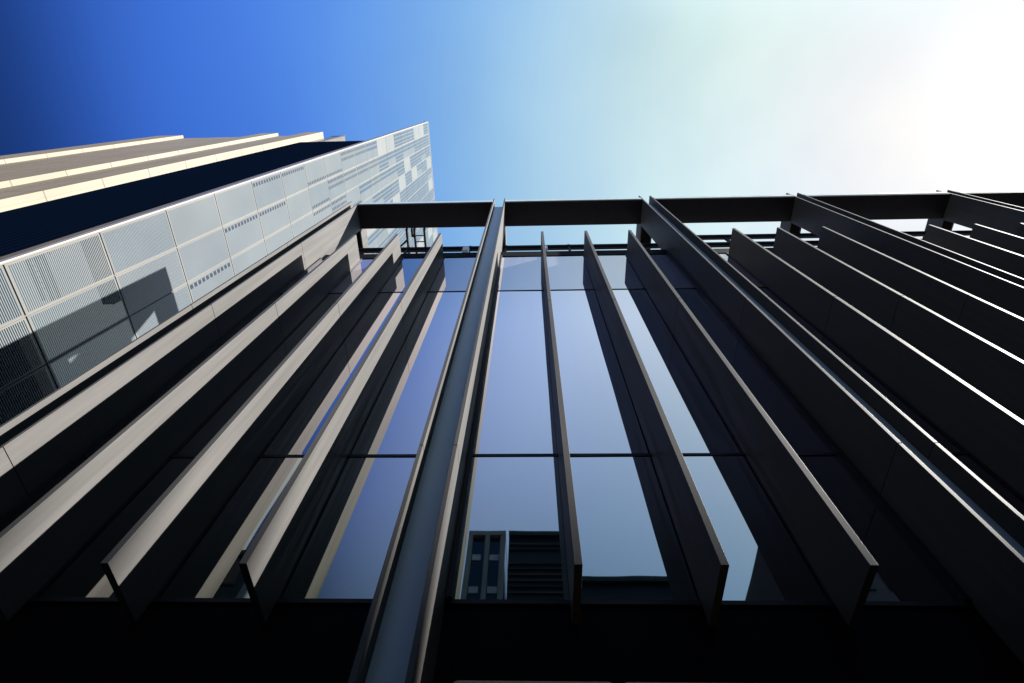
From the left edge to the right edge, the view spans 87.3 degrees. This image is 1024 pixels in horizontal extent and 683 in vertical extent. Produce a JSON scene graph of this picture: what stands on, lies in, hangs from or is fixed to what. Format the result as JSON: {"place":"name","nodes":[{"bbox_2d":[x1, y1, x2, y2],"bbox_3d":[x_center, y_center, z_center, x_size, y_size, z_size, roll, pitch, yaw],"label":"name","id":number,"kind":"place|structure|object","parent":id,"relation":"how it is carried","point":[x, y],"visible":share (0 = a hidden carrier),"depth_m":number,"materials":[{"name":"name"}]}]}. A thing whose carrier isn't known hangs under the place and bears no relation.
{"place":"outdoors","nodes":[
{"label":"outdoors","id":0,"kind":"place"},
{"bbox_2d":[0,132,323,211],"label":"stone tower","id":1,"kind":"structure","parent":0,"point":[31,178],"depth_m":35.76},
{"bbox_2d":[0,190,1023,682],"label":"glass office building","id":2,"kind":"structure","parent":0,"point":[324,450],"depth_m":8.08,"materials":[{"name":"metal"}]},
{"bbox_2d":[0,458,87,531],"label":"window pane","id":3,"kind":"structure","parent":2,"relation":"in","point":[85,459],"depth_m":8.15,"materials":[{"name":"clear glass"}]},
{"bbox_2d":[36,458,193,596],"bbox_3d":[-5.028,2.542,7.703,1.425,2.728,0.060,-1,-65,2],"label":"window pane","id":4,"kind":"structure","parent":2,"relation":"in","point":[84,575],"depth_m":7.22,"materials":[{"name":"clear glass"}]},
{"bbox_2d":[89,294,282,454],"bbox_3d":[-6.374,0.272,12.607,1.386,7.886,0.059,-1,-65,2],"label":"window pane","id":5,"kind":"structure","parent":2,"relation":"in","point":[230,337],"depth_m":11.20,"materials":[{"name":"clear glass"}]},
{"bbox_2d":[157,457,302,597],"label":"window pane","id":6,"kind":"structure","parent":2,"relation":"in","point":[211,569],"depth_m":7.29,"materials":[{"name":"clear glass"}]},
{"bbox_2d":[173,293,342,454],"bbox_3d":[-4.895,0.256,12.559,1.425,7.886,0.060,-1,-65,2],"label":"window pane","id":7,"kind":"structure","parent":2,"relation":"in","point":[195,444],"depth_m":11.13,"materials":[{"name":"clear glass"}]},
{"bbox_2d":[261,293,402,454],"bbox_3d":[-3.396,0.240,12.510,1.425,7.886,0.061,-1,-65,2],"label":"window pane","id":8,"kind":"structure","parent":2,"relation":"in","point":[301,427],"depth_m":11.05,"materials":[{"name":"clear glass"}]},
{"bbox_2d":[280,457,415,598],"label":"window pane","id":9,"kind":"structure","parent":2,"relation":"in","point":[343,556],"depth_m":7.32,"materials":[{"name":"blue glass"}]},
{"bbox_2d":[400,228,413,246],"bbox_3d":[-4.782,-3.645,24.846,0.840,0.188,3.188,-1,-65,2],"label":"roof strut","id":10,"kind":"object","parent":2,"relation":"attached to","point":[407,238],"visible":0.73,"depth_m":24.28,"materials":[{"name":"paint"}]},
{"bbox_2d":[350,292,464,453],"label":"window pane","id":11,"kind":"structure","parent":2,"relation":"in","point":[395,423],"depth_m":11.01,"materials":[{"name":"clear glass"}]},
{"bbox_2d":[413,228,426,252],"bbox_3d":[-4.137,-3.652,24.825,0.538,0.188,3.188,-1,-65,2],"label":"roof ladder","id":12,"kind":"object","parent":2,"relation":"attached to","point":[415,237],"visible":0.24,"depth_m":24.26,"materials":[{"name":"metal"}]},
{"bbox_2d":[453,456,569,599],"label":"window pane","id":13,"kind":"structure","parent":2,"relation":"in","point":[512,546],"depth_m":7.24,"materials":[{"name":"blue glass"}]},
{"bbox_2d":[474,291,557,453],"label":"window pane","id":14,"kind":"structure","parent":2,"relation":"in","point":[516,415],"depth_m":10.92,"materials":[{"name":"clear glass"}]},
{"bbox_2d":[551,290,649,452],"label":"window pane","id":15,"kind":"structure","parent":2,"relation":"in","point":[601,416],"depth_m":10.88,"materials":[{"name":"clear glass"}]},
{"bbox_2d":[570,456,698,599],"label":"window pane","id":16,"kind":"structure","parent":2,"relation":"in","point":[631,549],"depth_m":7.18,"materials":[{"name":"blue glass"}]},
{"bbox_2d":[358,230,971,252],"bbox_3d":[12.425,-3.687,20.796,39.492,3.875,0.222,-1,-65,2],"label":"roof railing","id":17,"kind":"object","parent":2,"relation":"on","point":[570,247],"visible":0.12,"depth_m":21.62,"materials":[{"name":"metal"}]},
{"bbox_2d":[462,246,468,252],"bbox_3d":[-1.793,-3.625,21.111,0.225,1.062,0.262,-1,-65,2],"label":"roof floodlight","id":18,"kind":"object","parent":17,"relation":"attached to","point":[465,249],"visible":0.73,"depth_m":20.62,"materials":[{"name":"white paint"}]},
{"bbox_2d":[613,289,742,452],"bbox_3d":[3.135,0.170,12.299,1.425,7.886,0.061,-1,-65,2],"label":"window pane","id":19,"kind":"structure","parent":2,"relation":"in","point":[695,422],"depth_m":10.81,"materials":[{"name":"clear glass"}]},
{"bbox_2d":[675,289,833,452],"bbox_3d":[4.614,0.154,12.251,1.386,7.886,0.060,-1,-65,2],"label":"window pane","id":20,"kind":"structure","parent":2,"relation":"in","point":[795,428],"depth_m":10.75,"materials":[{"name":"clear glass"}]},
{"bbox_2d":[683,456,829,600],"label":"window pane","id":21,"kind":"structure","parent":2,"relation":"in","point":[766,563],"depth_m":7.09,"materials":[{"name":"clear glass"}]},
{"bbox_2d":[759,288,964,451],"bbox_3d":[6.686,0.132,12.183,1.386,7.886,0.061,-1,-65,2],"label":"window pane","id":22,"kind":"structure","parent":2,"relation":"in","point":[922,422],"depth_m":10.68,"materials":[{"name":"black glass"}]},
{"bbox_2d":[798,456,960,601],"bbox_3d":[4.481,2.440,7.394,1.386,2.728,0.062,-1,-65,2],"label":"window pane","id":23,"kind":"structure","parent":2,"relation":"in","point":[902,574],"depth_m":6.96,"materials":[{"name":"black glass"}]},
{"bbox_2d":[953,455,1023,515],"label":"window pane","id":24,"kind":"structure","parent":2,"relation":"in","point":[978,469],"depth_m":7.93,"materials":[{"name":"black glass"}]},
{"bbox_2d":[0,0,1023,252],"label":"sky","id":25,"kind":"structure","parent":0,"point":[518,99],"materials":[{"name":"blue"}]},
{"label":"pavement","id":26,"kind":"structure","parent":0,"visible":0},
{"bbox_2d":[0,121,437,425],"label":"glass tower","id":27,"kind":"structure","parent":26,"relation":"on","point":[89,280],"depth_m":21.58,"materials":[{"name":"glass"}]}
]}

